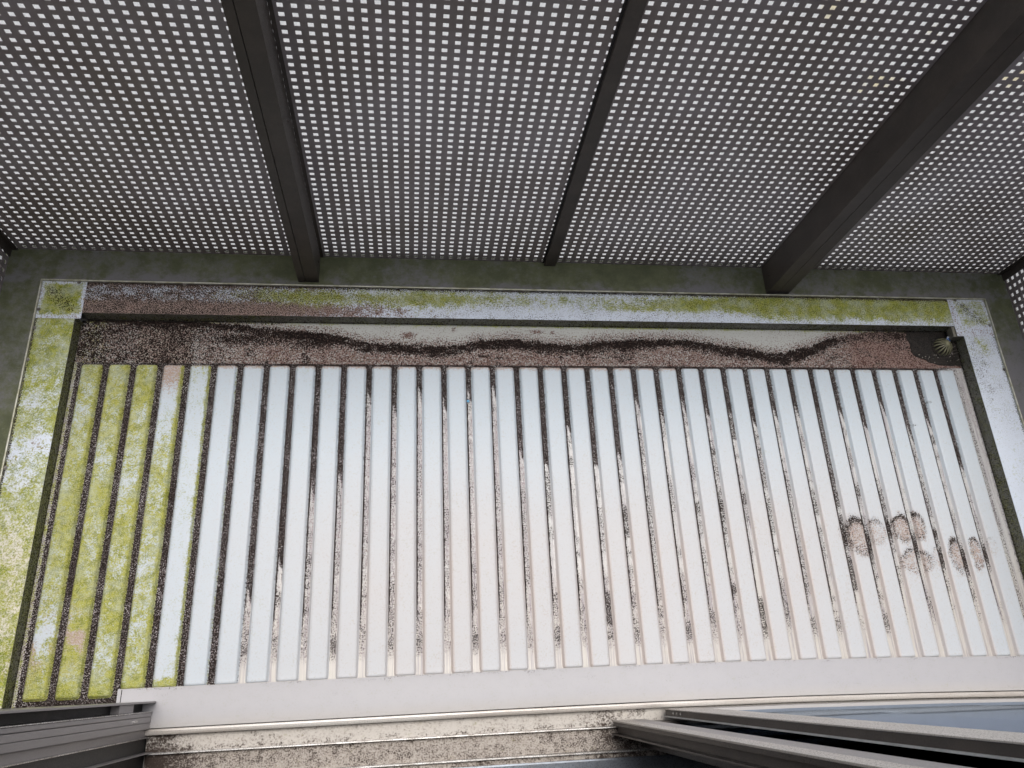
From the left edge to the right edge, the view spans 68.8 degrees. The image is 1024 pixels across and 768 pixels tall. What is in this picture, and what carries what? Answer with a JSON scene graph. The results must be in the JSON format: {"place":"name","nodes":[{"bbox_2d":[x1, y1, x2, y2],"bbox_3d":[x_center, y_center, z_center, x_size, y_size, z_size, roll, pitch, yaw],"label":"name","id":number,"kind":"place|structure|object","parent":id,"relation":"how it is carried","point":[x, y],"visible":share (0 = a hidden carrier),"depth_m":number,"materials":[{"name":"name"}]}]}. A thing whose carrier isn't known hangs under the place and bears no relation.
{"place":"outdoors","nodes":[
{"label":"outdoors","id":0,"kind":"place"},
{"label":"ground","id":1,"kind":"structure","parent":0,"visible":0},
{"bbox_2d":[0,287,1023,708],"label":"balcony base","id":2,"kind":"object","parent":1,"relation":"on","point":[462,325],"visible":0.13,"depth_m":2.46,"materials":[{"name":"grey concrete"}]},
{"bbox_2d":[0,317,80,707],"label":"coping strip","id":3,"kind":"object","parent":2,"relation":"on","point":[27,455],"visible":1,"depth_m":2.12,"materials":[{"name":"metal"}]},
{"bbox_2d":[33,279,86,325],"bbox_3d":[-1.402,-0.255,2.339,0.134,0.059,0.132,0,68,-8],"label":"coping corner","id":4,"kind":"object","parent":2,"relation":"on","point":[60,298],"visible":0.87,"depth_m":2.32,"materials":[{"name":"metal"}]},
{"bbox_2d":[0,245,1023,471],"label":"ledge flashing","id":5,"kind":"object","parent":2,"relation":"on","point":[27,271],"visible":0.94,"depth_m":2.54,"materials":[{"name":"metal"}]},
{"bbox_2d":[0,247,8,292],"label":"perforated panel","id":6,"kind":"object","parent":5,"relation":"on","point":[3,257],"visible":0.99,"depth_m":2.32,"materials":[{"name":"grey metal"}]},
{"bbox_2d":[0,229,17,256],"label":"corner post","id":7,"kind":"object","parent":5,"relation":"on","point":[7,246],"visible":1,"depth_m":2.33,"materials":[{"name":"metal"}]},
{"bbox_2d":[0,0,290,255],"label":"perforated panel","id":8,"kind":"object","parent":5,"relation":"on","point":[126,125],"visible":0.92,"depth_m":1.92,"materials":[{"name":"grey metal"}]},
{"bbox_2d":[221,0,322,281],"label":"support post","id":9,"kind":"object","parent":5,"relation":"on","point":[252,28],"visible":1,"depth_m":1.78,"materials":[{"name":"metal"}]},
{"bbox_2d":[269,0,623,261],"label":"perforated panel","id":10,"kind":"object","parent":5,"relation":"on","point":[445,129],"visible":0.94,"depth_m":1.90,"materials":[{"name":"grey metal"}]},
{"bbox_2d":[542,0,647,265],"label":"cover batten","id":11,"kind":"object","parent":10,"relation":"attached to","point":[629,20],"visible":1,"depth_m":1.92,"materials":[{"name":"paint"}]},
{"bbox_2d":[557,0,987,267],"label":"perforated panel","id":12,"kind":"object","parent":5,"relation":"on","point":[740,133],"visible":0.96,"depth_m":1.96,"materials":[{"name":"grey metal"}]},
{"bbox_2d":[761,0,1023,293],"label":"support post","id":13,"kind":"object","parent":5,"relation":"on","point":[984,50],"visible":1,"depth_m":1.94,"materials":[{"name":"metal"}]},
{"bbox_2d":[813,51,1023,273],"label":"perforated panel","id":14,"kind":"object","parent":5,"relation":"on","point":[952,198],"visible":0.72,"depth_m":2.39,"materials":[{"name":"grey metal"}]},
{"bbox_2d":[997,255,1023,280],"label":"corner post","id":15,"kind":"object","parent":5,"relation":"on","point":[1016,266],"visible":1,"depth_m":2.77,"materials":[{"name":"metal"}]},
{"bbox_2d":[1004,268,1023,339],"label":"perforated panel","id":16,"kind":"object","parent":5,"relation":"on","point":[1015,283],"visible":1,"depth_m":2.76,"materials":[{"name":"grey metal"}]},
{"bbox_2d":[11,362,1023,707],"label":"ribbed deck","id":17,"kind":"structure","parent":2,"relation":"on","point":[209,524],"depth_m":2.29,"materials":[{"name":"paint"}]},
{"bbox_2d":[75,320,960,367],"bbox_3d":[0.136,-0.129,2.530,3.002,0.002,0.145,0,68,-8],"label":"gutter","id":18,"kind":"object","parent":2,"relation":"on","point":[103,341],"visible":0.99,"depth_m":2.50,"materials":[{"name":"metal"}]},
{"bbox_2d":[906,332,961,365],"bbox_3d":[1.532,-0.129,2.718,0.189,0.005,0.135,0,68,-8],"label":"drain sump","id":19,"kind":"object","parent":18,"relation":"on","point":[920,344],"visible":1,"depth_m":2.71,"materials":[{"name":"metal"}]},
{"bbox_2d":[931,337,952,357],"bbox_3d":[1.570,-0.139,2.710,0.082,0.034,0.082,0,68,-8],"label":"drain strainer","id":20,"kind":"object","parent":19,"relation":"on","point":[942,347],"visible":1,"depth_m":2.71,"materials":[{"name":"plastic"}]},
{"bbox_2d":[82,280,953,331],"bbox_3d":[0.131,-0.259,2.551,2.962,0.058,0.112,0,68,-8],"label":"coping strip","id":21,"kind":"object","parent":2,"relation":"on","point":[214,302],"visible":1,"depth_m":2.51,"materials":[{"name":"metal"}]},
{"bbox_2d":[946,298,996,341],"bbox_3d":[1.670,-0.235,2.751,0.163,0.059,0.153,0,68,-8],"label":"coping corner","id":22,"kind":"object","parent":2,"relation":"on","point":[971,316],"visible":0.87,"depth_m":2.73,"materials":[{"name":"metal"}]},
{"bbox_2d":[955,336,1023,578],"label":"coping strip","id":23,"kind":"object","parent":2,"relation":"on","point":[998,396],"visible":1,"depth_m":2.59,"materials":[{"name":"metal"}]},
{"bbox_2d":[143,690,1023,766],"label":"house wall","id":24,"kind":"structure","parent":1,"relation":"on","point":[628,702],"depth_m":2.15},
{"bbox_2d":[0,701,155,767],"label":"window frame","id":25,"kind":"structure","parent":24,"relation":"attached to","point":[109,735],"depth_m":1.53,"materials":[{"name":"metal"}]},
{"bbox_2d":[116,656,1023,727],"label":"window sill","id":26,"kind":"structure","parent":24,"relation":"attached to","point":[196,705],"depth_m":2.10,"materials":[{"name":"metal"}]},
{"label":"room floor","id":27,"kind":"structure","parent":0,"visible":0},
{"bbox_2d":[143,691,1023,767],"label":"sliding track","id":28,"kind":"structure","parent":27,"relation":"on","point":[509,739],"depth_m":2.03,"materials":[{"name":"metal"}]},
{"bbox_2d":[174,714,655,767],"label":"track grit","id":29,"kind":"object","parent":28,"relation":"on","point":[482,755],"visible":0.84,"depth_m":2.06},
{"bbox_2d":[642,742,743,767],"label":"fly screen frame","id":30,"kind":"object","parent":28,"relation":"on","point":[693,757],"visible":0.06,"depth_m":1.72,"materials":[{"name":"brown metal"}]},
{"bbox_2d":[612,719,1023,767],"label":"sliding window","id":31,"kind":"structure","parent":28,"relation":"on","point":[745,747],"depth_m":1.26,"materials":[{"name":"paint"}]},
{"bbox_2d":[664,698,1023,761],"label":"sliding window","id":32,"kind":"structure","parent":28,"relation":"on","point":[991,728],"depth_m":1.43,"materials":[{"name":"glass"}]}
]}

